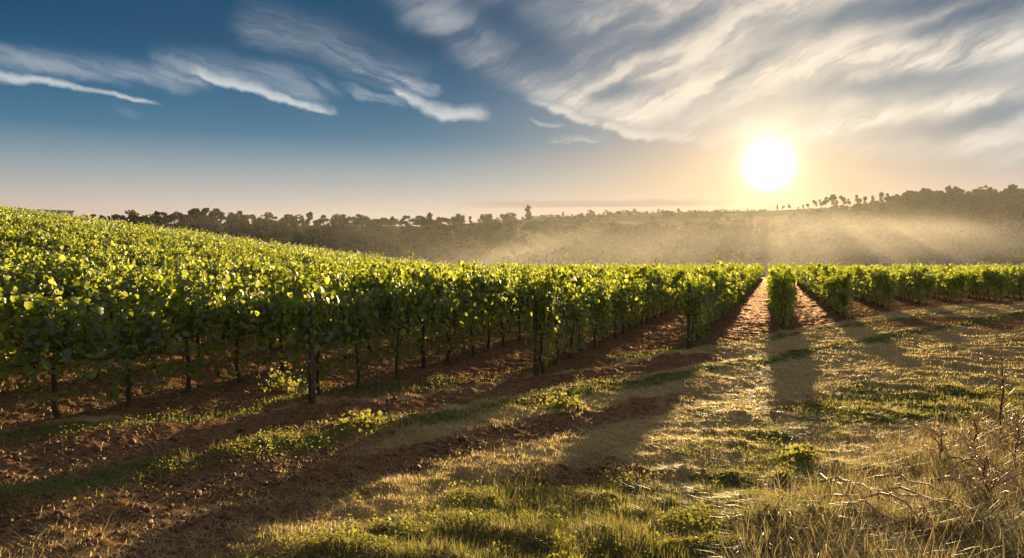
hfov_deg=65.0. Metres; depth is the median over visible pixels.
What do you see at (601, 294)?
grapevine
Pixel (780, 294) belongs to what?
grapevine
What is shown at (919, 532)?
dry grass
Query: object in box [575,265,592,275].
grapevine
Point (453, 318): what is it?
grapevine
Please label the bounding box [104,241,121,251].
grapevine
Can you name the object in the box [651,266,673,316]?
grapevine
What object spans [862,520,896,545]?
dry stem
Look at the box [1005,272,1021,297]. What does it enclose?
grapevine
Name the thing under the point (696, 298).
grapevine
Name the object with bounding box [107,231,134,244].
grapevine
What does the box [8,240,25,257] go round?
grapevine
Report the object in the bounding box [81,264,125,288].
grapevine
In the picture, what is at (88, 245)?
grapevine
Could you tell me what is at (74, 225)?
grapevine
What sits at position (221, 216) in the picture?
woodland tree
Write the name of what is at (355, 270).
grapevine
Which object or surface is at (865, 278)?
grapevine
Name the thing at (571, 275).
grapevine
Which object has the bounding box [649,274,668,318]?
grapevine
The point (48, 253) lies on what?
grapevine
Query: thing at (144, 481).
soil clods
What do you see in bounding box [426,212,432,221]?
woodland tree
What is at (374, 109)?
sky
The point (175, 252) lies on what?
grapevine
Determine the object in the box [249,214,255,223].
woodland tree
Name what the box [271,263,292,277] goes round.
grapevine
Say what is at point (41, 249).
grapevine
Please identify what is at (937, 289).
grapevine
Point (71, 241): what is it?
grapevine
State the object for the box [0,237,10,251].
grapevine
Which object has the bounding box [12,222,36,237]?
grapevine
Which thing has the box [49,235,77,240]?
grapevine
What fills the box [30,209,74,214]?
farm shed
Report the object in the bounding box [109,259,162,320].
grapevine
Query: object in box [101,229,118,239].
grapevine
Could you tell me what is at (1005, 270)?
grapevine
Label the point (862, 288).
grapevine
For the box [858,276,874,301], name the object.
grapevine
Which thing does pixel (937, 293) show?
grapevine
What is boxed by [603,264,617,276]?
grapevine
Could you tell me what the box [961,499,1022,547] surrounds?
dry stem
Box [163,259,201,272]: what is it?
grapevine
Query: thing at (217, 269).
grapevine
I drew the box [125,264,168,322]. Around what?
grapevine
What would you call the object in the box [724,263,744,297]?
grapevine
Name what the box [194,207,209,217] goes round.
woodland tree
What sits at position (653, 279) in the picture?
grapevine
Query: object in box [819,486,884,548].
dry stem
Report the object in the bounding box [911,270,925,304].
grapevine
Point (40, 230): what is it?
grapevine
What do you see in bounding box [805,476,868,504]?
dry stem
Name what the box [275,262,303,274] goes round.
grapevine
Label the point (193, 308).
grapevine
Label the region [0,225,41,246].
grapevine
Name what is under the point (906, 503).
dry stem
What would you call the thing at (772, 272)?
grapevine
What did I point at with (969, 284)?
grapevine
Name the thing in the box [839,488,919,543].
dry stem
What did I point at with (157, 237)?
grapevine
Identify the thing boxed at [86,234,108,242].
grapevine
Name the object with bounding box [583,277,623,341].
grapevine
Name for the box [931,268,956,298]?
grapevine
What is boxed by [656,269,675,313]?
grapevine
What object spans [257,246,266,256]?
grapevine
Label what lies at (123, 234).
grapevine
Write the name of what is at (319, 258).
grapevine
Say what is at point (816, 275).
grapevine
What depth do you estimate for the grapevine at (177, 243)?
49.53 m
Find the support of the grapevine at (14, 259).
on the ground at (750, 308)
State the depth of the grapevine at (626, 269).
48.52 m
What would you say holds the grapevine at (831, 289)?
on the ground at (750, 308)
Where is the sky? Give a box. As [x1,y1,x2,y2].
[0,0,1023,225]
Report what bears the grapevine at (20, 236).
on the ground at (750, 308)
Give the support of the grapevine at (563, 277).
on the ground at (750, 308)
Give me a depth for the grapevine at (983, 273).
44.19 m
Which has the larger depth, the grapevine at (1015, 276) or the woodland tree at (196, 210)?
the woodland tree at (196, 210)
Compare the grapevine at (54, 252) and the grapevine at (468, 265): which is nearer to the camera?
the grapevine at (54, 252)
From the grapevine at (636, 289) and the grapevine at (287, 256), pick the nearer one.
the grapevine at (636, 289)
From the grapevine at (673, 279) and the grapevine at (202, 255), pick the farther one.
the grapevine at (202, 255)
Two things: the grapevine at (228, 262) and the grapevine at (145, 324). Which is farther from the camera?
the grapevine at (228, 262)
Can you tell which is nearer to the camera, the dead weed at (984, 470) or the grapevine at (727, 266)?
the dead weed at (984, 470)
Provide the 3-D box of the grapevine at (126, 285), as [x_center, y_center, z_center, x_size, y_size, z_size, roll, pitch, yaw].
[-6.496,0.707,14.592,1.016,2.149,1.390,0,1,22]
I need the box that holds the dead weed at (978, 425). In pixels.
[931,398,1005,453]
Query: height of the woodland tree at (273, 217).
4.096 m
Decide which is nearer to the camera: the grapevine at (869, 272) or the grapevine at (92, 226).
the grapevine at (869, 272)
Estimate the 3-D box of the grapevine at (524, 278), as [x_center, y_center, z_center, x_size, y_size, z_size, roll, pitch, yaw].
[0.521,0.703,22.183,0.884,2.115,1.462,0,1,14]
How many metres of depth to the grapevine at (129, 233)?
54.73 m
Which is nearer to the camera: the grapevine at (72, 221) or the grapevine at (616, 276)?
the grapevine at (616, 276)
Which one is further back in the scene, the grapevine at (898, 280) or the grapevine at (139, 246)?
the grapevine at (898, 280)
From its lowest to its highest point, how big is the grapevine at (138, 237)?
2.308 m
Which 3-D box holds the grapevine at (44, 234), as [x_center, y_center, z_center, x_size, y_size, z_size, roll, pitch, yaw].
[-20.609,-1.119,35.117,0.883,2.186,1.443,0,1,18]
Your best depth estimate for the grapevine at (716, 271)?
25.18 m
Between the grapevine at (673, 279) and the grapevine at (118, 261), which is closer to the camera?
the grapevine at (118, 261)
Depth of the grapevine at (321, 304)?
11.74 m
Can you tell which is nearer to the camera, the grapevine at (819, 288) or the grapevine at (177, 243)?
the grapevine at (819, 288)
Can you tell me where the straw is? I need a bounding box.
[0,292,1023,557]
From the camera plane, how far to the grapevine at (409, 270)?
20.08 m
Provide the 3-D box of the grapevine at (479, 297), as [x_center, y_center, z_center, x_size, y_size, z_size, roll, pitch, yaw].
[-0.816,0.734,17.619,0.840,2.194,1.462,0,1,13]
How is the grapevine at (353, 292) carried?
on the ground at (750, 308)
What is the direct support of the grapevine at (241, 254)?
on the ground at (750, 308)
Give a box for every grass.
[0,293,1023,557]
[697,391,1023,557]
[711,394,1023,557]
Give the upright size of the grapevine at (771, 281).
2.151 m
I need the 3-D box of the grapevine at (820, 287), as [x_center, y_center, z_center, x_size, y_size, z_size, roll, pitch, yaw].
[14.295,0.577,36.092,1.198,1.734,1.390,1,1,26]
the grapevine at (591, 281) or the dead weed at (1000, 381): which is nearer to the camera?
the dead weed at (1000, 381)
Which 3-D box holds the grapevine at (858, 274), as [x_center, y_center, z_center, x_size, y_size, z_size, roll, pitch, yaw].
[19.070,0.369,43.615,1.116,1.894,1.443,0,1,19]
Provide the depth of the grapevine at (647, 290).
26.53 m
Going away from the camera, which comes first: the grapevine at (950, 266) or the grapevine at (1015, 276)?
the grapevine at (1015, 276)
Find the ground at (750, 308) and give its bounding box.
[0,204,1023,557]
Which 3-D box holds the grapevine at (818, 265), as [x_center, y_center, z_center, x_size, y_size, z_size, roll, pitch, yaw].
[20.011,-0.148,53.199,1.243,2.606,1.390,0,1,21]
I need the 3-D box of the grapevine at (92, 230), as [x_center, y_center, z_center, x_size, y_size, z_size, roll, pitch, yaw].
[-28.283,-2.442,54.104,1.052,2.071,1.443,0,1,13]
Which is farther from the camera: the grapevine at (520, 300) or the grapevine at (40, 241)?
the grapevine at (40, 241)
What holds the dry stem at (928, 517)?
on the ground at (750, 308)
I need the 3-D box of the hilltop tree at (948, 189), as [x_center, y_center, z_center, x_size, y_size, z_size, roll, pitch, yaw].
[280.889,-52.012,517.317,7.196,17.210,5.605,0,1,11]
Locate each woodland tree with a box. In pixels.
[157,212,172,221]
[176,212,182,219]
[187,208,201,214]
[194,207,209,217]
[219,213,223,222]
[237,211,248,219]
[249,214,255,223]
[268,216,277,222]
[306,212,312,224]
[317,215,328,224]
[400,215,419,224]
[412,215,422,227]
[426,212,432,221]
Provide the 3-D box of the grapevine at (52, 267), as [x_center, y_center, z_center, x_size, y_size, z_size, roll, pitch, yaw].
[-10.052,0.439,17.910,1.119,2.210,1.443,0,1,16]
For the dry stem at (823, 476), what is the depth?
7.24 m
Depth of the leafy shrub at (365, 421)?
10.00 m
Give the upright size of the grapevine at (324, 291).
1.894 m
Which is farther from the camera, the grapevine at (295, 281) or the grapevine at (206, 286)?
the grapevine at (295, 281)
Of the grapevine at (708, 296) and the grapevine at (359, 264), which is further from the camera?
the grapevine at (359, 264)
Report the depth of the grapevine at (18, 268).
19.23 m
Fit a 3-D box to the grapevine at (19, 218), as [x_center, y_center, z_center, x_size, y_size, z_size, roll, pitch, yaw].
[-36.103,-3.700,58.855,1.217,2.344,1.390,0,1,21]
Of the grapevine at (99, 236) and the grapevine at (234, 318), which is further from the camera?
the grapevine at (99, 236)
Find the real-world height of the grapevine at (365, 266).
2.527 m
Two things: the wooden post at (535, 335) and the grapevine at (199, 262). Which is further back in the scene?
the grapevine at (199, 262)
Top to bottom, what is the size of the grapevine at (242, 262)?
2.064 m
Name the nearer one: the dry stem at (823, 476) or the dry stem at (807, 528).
the dry stem at (807, 528)
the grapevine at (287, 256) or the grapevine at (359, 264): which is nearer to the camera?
the grapevine at (359, 264)
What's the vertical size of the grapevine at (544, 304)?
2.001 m
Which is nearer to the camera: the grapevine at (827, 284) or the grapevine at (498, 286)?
the grapevine at (498, 286)
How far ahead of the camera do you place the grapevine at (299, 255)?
61.73 m
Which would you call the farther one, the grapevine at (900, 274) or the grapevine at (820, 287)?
the grapevine at (900, 274)
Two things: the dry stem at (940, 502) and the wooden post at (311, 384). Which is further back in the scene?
the wooden post at (311, 384)
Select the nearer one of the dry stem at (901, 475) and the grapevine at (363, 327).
the dry stem at (901, 475)
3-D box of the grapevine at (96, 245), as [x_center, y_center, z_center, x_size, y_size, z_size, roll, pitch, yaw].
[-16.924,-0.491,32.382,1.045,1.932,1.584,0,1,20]
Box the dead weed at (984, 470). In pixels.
[943,430,1023,498]
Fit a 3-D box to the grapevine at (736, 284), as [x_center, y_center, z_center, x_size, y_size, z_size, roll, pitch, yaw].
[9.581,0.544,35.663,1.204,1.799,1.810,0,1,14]
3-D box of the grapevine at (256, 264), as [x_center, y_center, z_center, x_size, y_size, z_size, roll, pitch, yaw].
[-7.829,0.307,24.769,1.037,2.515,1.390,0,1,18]
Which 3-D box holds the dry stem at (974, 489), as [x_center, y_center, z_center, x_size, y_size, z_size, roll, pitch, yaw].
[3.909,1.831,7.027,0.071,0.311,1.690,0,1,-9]
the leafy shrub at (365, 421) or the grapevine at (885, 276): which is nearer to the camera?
the leafy shrub at (365, 421)
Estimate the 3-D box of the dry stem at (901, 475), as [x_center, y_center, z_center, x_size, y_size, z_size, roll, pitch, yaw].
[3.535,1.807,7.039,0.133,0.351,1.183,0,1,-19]
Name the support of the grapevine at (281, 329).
on the ground at (750, 308)
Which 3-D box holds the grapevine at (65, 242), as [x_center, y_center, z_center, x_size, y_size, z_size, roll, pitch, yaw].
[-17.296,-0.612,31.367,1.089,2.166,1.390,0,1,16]
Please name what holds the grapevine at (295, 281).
on the ground at (750, 308)
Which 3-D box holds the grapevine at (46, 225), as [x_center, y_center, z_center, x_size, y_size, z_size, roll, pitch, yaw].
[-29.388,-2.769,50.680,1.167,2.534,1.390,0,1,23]
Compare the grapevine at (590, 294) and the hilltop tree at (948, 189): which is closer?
the grapevine at (590, 294)
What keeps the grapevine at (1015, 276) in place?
on the ground at (750, 308)
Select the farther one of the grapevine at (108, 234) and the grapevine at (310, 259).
the grapevine at (310, 259)
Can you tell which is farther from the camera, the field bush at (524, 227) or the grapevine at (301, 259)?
the field bush at (524, 227)
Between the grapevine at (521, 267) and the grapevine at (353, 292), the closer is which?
the grapevine at (353, 292)
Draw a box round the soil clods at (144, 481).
[0,299,1023,557]
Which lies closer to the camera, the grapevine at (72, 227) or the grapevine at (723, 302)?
the grapevine at (723, 302)
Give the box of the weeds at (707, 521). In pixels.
[0,373,1023,557]
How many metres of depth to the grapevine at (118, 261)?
24.94 m
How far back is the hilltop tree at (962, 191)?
514.91 m
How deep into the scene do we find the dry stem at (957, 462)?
7.86 m
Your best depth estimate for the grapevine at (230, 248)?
57.77 m
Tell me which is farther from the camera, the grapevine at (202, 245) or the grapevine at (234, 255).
the grapevine at (202, 245)
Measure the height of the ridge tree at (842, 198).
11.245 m
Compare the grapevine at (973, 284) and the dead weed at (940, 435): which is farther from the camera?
the grapevine at (973, 284)
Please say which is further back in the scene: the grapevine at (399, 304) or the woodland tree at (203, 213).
the woodland tree at (203, 213)
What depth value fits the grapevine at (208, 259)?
36.03 m
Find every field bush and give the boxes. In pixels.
[520,225,531,234]
[524,214,532,221]
[584,215,599,223]
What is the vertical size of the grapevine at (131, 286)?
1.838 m
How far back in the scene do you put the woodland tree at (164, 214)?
215.86 m
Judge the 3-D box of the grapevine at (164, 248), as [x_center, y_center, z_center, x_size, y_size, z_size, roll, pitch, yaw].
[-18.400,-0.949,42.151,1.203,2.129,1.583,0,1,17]
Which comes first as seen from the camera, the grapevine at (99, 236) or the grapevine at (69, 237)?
the grapevine at (69, 237)
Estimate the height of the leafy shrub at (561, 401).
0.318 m
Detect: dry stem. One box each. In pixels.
[784,521,837,543]
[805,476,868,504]
[807,473,896,513]
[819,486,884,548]
[835,475,943,546]
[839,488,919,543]
[855,482,960,556]
[860,521,897,536]
[862,484,1000,539]
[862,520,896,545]
[871,461,958,510]
[890,489,1008,539]
[899,469,1004,518]
[907,496,940,551]
[923,439,1011,479]
[943,501,1014,553]
[947,446,1018,483]
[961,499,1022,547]
[978,462,1023,492]
[997,487,1023,508]
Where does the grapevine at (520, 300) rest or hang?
on the ground at (750, 308)
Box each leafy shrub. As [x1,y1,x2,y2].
[244,360,320,393]
[317,408,422,435]
[526,390,595,414]
[777,441,826,463]
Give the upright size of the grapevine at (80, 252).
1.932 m
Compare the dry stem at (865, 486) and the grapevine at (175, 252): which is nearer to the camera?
the dry stem at (865, 486)
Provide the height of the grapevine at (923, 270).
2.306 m
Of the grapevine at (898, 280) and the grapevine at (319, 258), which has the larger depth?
the grapevine at (319, 258)
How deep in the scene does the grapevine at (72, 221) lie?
71.36 m
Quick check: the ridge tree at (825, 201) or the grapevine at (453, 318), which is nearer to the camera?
the grapevine at (453, 318)
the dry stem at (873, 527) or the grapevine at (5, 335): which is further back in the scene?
the grapevine at (5, 335)
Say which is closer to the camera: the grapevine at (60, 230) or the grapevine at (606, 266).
the grapevine at (606, 266)
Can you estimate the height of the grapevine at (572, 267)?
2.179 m
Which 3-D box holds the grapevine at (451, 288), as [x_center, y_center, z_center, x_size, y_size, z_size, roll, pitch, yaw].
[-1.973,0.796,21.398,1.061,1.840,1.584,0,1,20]
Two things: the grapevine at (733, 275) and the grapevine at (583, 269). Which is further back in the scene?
the grapevine at (583, 269)
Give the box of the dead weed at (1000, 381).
[971,350,1023,439]
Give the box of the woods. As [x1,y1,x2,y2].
[82,185,1023,277]
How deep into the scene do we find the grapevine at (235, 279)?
16.95 m
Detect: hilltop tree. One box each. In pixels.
[945,185,953,193]
[951,186,959,193]
[956,189,964,193]
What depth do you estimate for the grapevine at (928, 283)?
38.16 m
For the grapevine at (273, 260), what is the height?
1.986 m
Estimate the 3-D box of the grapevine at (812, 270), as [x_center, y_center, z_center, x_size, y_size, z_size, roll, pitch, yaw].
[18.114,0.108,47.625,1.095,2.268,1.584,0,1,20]
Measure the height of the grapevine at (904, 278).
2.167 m
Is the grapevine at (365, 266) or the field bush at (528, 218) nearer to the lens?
the grapevine at (365, 266)
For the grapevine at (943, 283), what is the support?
on the ground at (750, 308)
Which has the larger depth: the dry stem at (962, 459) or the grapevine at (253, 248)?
the grapevine at (253, 248)
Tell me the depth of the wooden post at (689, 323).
19.49 m
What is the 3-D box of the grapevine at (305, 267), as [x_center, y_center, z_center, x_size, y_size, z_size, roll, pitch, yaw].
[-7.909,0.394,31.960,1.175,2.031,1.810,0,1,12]
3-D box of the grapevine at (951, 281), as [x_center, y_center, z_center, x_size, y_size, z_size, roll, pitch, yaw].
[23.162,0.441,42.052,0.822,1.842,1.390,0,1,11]
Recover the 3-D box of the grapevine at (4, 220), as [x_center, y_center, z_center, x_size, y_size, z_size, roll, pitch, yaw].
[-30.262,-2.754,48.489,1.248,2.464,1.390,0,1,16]
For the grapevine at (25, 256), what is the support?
on the ground at (750, 308)
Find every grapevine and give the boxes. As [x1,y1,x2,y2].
[0,214,26,228]
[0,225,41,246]
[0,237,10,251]
[0,242,52,267]
[0,258,45,283]
[0,261,69,353]
[0,268,9,344]
[0,268,44,336]
[0,287,19,377]
[0,287,86,390]
[0,290,113,419]
[1,221,13,230]
[3,245,40,264]
[5,253,39,271]
[8,231,32,245]
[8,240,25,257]
[12,213,31,227]
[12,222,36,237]
[23,229,53,248]
[24,215,42,224]
[24,250,87,295]
[26,229,61,251]
[26,243,73,268]
[28,228,53,234]
[31,217,56,232]
[32,245,61,257]
[40,245,58,260]
[42,253,112,315]
[48,236,83,255]
[48,278,137,378]
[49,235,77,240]
[50,235,77,245]
[52,226,75,236]
[52,228,77,237]
[53,222,68,231]
[56,237,77,250]
[57,244,104,260]
[62,216,76,225]
[63,222,82,230]
[66,224,89,238]
[70,222,89,234]
[73,233,106,251]
[73,277,181,405]
[75,242,124,270]
[75,257,103,268]
[78,223,95,228]
[81,238,112,263]
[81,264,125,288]
[83,243,107,257]
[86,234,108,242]
[88,229,100,234]
[89,250,138,277]
[97,272,147,339]
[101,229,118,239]
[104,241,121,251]
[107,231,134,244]
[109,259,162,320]
[112,232,132,240]
[112,259,189,369]
[120,233,140,247]
[120,244,133,252]
[123,247,153,270]
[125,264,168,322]
[127,227,148,241]
[128,232,147,242]
[129,245,154,253]
[131,267,186,349]
[135,236,160,247]
[140,250,237,392]
[141,245,158,264]
[142,265,162,270]
[146,256,167,270]
[148,231,168,250]
[148,241,179,253]
[154,228,168,238]
[161,245,187,260]
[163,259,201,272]
[165,248,197,271]
[166,236,185,249]
[168,279,232,361]
[169,232,184,242]
[173,270,224,344]
[174,260,204,271]
[185,259,231,326]
[190,245,211,258]
[191,238,210,253]
[193,237,213,248]
[195,252,215,262]
[201,247,228,258]
[201,262,232,273]
[202,272,263,353]
[202,277,277,382]
[204,253,233,267]
[214,250,247,265]
[224,244,239,253]
[224,256,251,277]
[225,250,246,261]
[228,271,248,288]
[231,257,255,271]
[236,245,251,251]
[236,251,275,283]
[237,247,261,257]
[241,253,265,264]
[243,254,266,261]
[243,271,295,350]
[245,291,307,372]
[246,244,260,251]
[248,274,282,291]
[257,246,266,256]
[263,265,298,285]
[267,256,282,266]
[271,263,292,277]
[271,270,321,338]
[274,254,292,265]
[274,275,356,394]
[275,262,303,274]
[283,248,299,255]
[291,249,304,257]
[291,276,348,363]
[294,263,321,279]
[295,257,309,264]
[302,252,316,263]
[303,254,338,280]
[308,263,351,343]
[314,256,326,264]
[324,270,354,287]
[325,273,394,388]
[325,281,373,358]
[334,257,350,269]
[335,263,361,279]
[345,262,371,272]
[346,262,397,351]
[359,253,385,275]
[363,268,430,378]
[379,260,419,345]
[384,257,400,272]
[395,265,456,367]
[405,250,444,341]
[413,285,477,364]
[425,277,457,337]
[428,263,451,279]
[436,259,471,334]
[451,263,494,356]
[460,257,478,275]
[466,266,514,348]
[489,259,524,346]
[492,262,517,274]
[493,275,523,322]
[502,279,532,339]
[514,264,536,276]
[514,267,547,334]
[520,274,565,373]
[530,261,580,365]
[536,265,549,279]
[547,288,595,358]
[548,266,578,319]
[562,264,581,271]
[566,276,599,350]
[568,268,590,291]
[568,272,598,302]
[574,270,615,346]
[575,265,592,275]
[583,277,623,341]
[586,274,603,317]
[589,267,610,285]
[592,264,609,283]
[595,281,632,337]
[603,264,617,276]
[606,278,643,333]
[611,269,632,280]
[613,275,647,329]
[618,265,632,273]
[624,275,655,327]
[628,266,656,323]
[633,255,667,321]
[634,261,660,322]
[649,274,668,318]
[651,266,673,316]
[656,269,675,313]
[656,276,678,312]
[663,263,689,308]
[666,273,710,347]
[680,273,711,340]
[685,272,717,338]
[685,273,722,330]
[686,261,725,324]
[692,271,723,331]
[693,255,731,324]
[707,264,730,322]
[709,273,733,310]
[722,273,737,313]
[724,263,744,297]
[728,262,748,299]
[729,272,741,303]
[763,275,799,323]
[765,265,796,312]
[765,266,791,311]
[768,264,793,326]
[768,270,793,319]
[769,268,796,329]
[805,257,822,283]
[809,262,821,283]
[812,270,823,297]
[815,272,835,308]
[815,273,830,302]
[820,257,839,301]
[820,270,843,310]
[821,272,839,310]
[823,275,851,314]
[825,276,853,306]
[831,265,854,317]
[832,284,858,319]
[851,264,863,297]
[851,265,870,299]
[853,271,869,300]
[855,273,869,301]
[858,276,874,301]
[860,273,882,305]
[862,275,881,303]
[865,265,891,306]
[868,264,889,307]
[873,266,891,308]
[879,277,898,311]
[888,269,903,297]
[891,268,909,299]
[892,267,910,300]
[900,264,916,300]
[905,262,928,303]
[905,265,921,301]
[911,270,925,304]
[917,270,937,305]
[929,273,938,297]
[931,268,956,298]
[933,277,947,297]
[936,275,950,299]
[937,264,953,273]
[941,271,960,300]
[944,271,963,302]
[950,266,972,303]
[960,268,978,296]
[963,268,980,297]
[970,276,980,298]
[975,266,993,299]
[976,263,999,300]
[985,265,1001,301]
[990,271,1010,302]
[1000,260,1017,296]
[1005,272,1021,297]
[1009,271,1023,298]
[1015,264,1023,294]
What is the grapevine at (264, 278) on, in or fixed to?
on the ground at (750, 308)
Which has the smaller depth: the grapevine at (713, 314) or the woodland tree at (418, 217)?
the grapevine at (713, 314)
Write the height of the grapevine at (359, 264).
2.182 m
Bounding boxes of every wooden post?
[306,295,314,403]
[532,289,538,375]
[687,283,690,348]
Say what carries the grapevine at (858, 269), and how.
on the ground at (750, 308)
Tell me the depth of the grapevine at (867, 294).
39.02 m
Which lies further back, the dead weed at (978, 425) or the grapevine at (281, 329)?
the grapevine at (281, 329)
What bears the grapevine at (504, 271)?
on the ground at (750, 308)
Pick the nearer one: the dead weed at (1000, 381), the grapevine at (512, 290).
the dead weed at (1000, 381)
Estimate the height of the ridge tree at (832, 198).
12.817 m
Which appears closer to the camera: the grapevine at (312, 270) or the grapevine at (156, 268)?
the grapevine at (156, 268)
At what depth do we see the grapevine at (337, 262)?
42.09 m
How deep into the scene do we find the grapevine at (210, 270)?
22.44 m
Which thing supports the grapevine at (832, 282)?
on the ground at (750, 308)
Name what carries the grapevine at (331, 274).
on the ground at (750, 308)
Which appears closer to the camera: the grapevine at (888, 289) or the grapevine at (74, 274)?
the grapevine at (74, 274)
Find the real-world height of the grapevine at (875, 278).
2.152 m
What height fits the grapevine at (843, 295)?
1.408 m
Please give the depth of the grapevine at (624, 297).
21.72 m
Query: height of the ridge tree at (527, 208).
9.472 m
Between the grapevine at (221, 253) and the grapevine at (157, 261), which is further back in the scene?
the grapevine at (221, 253)
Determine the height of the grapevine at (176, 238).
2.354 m
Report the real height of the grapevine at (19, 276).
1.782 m
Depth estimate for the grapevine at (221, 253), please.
37.18 m
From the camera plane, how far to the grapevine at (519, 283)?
27.20 m
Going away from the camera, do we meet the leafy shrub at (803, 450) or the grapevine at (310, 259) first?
the leafy shrub at (803, 450)
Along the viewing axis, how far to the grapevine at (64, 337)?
10.06 m
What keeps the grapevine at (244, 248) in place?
on the ground at (750, 308)
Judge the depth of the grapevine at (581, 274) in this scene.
26.62 m
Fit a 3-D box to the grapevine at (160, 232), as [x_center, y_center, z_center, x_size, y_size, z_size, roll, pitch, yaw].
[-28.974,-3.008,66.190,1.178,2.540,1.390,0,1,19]
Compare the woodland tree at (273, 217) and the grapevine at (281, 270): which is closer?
the grapevine at (281, 270)
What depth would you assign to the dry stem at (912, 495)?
6.43 m
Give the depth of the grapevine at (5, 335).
11.61 m
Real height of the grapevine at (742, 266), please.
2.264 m
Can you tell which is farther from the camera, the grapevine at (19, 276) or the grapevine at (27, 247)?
the grapevine at (27, 247)
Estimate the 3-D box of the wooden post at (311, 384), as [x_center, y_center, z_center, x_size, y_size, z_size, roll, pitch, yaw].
[-2.910,1.193,11.633,0.100,1.926,0.144,0,1,22]
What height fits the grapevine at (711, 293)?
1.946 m
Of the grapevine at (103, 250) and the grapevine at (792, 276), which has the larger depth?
the grapevine at (103, 250)
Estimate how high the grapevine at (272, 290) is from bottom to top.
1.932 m
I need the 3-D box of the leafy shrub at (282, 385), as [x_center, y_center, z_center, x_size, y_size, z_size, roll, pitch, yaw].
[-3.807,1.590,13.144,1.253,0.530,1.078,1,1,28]
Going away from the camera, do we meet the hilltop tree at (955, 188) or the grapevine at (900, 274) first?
the grapevine at (900, 274)
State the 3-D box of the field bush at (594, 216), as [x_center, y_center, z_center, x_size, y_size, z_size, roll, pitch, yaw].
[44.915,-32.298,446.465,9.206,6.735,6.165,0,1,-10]
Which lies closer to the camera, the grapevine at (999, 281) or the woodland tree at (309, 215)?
the grapevine at (999, 281)
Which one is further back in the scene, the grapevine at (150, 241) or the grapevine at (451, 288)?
the grapevine at (150, 241)
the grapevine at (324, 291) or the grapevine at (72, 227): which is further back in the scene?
the grapevine at (72, 227)
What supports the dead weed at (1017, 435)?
on the ground at (750, 308)
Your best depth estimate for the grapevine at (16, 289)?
14.57 m
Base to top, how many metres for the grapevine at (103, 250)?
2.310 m
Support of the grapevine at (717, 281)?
on the ground at (750, 308)
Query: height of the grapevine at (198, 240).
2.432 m
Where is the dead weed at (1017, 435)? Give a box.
[981,399,1023,466]
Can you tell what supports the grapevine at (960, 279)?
on the ground at (750, 308)
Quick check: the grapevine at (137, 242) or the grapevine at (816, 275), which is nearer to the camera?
the grapevine at (816, 275)
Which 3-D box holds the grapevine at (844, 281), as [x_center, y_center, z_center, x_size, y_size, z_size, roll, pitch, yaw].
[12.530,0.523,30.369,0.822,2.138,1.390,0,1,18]
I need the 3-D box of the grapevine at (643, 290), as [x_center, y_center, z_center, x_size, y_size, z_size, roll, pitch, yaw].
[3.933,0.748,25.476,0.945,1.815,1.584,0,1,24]
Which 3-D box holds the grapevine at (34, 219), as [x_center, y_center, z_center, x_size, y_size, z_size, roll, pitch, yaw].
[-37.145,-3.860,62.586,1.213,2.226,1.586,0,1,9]
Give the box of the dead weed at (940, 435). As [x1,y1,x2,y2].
[897,413,961,458]
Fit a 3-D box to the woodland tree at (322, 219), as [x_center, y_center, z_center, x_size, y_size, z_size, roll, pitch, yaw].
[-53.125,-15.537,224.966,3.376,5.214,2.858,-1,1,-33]
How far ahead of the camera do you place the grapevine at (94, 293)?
13.39 m
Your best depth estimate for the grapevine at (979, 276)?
45.56 m
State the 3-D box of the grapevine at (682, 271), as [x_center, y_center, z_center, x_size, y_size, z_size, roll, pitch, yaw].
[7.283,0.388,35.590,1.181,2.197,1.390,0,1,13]
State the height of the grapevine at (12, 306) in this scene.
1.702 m
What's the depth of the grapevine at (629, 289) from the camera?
22.87 m
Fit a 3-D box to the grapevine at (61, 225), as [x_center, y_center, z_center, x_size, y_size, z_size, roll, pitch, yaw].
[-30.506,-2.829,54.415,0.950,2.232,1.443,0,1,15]
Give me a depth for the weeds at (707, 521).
6.48 m
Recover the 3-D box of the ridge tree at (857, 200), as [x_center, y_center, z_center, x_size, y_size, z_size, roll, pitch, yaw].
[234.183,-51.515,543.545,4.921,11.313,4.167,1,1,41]
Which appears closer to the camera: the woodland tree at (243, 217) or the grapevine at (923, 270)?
the grapevine at (923, 270)
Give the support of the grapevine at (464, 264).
on the ground at (750, 308)
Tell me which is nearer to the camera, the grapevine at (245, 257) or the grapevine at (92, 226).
the grapevine at (245, 257)
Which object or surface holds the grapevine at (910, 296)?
on the ground at (750, 308)
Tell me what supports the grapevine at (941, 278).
on the ground at (750, 308)
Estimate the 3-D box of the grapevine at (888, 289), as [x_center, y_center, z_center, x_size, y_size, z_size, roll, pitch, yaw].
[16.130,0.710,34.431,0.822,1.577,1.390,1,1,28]
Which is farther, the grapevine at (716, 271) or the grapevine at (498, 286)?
the grapevine at (716, 271)
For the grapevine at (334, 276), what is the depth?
20.54 m
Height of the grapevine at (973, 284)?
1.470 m
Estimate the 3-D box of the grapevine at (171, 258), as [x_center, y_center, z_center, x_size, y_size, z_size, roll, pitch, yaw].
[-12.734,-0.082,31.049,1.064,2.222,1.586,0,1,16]
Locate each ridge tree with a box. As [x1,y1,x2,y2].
[524,205,531,217]
[822,197,828,204]
[828,194,836,204]
[839,195,846,204]
[855,195,861,202]
[879,191,884,202]
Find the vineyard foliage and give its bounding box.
[0,204,1023,329]
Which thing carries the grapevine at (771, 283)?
on the ground at (750, 308)

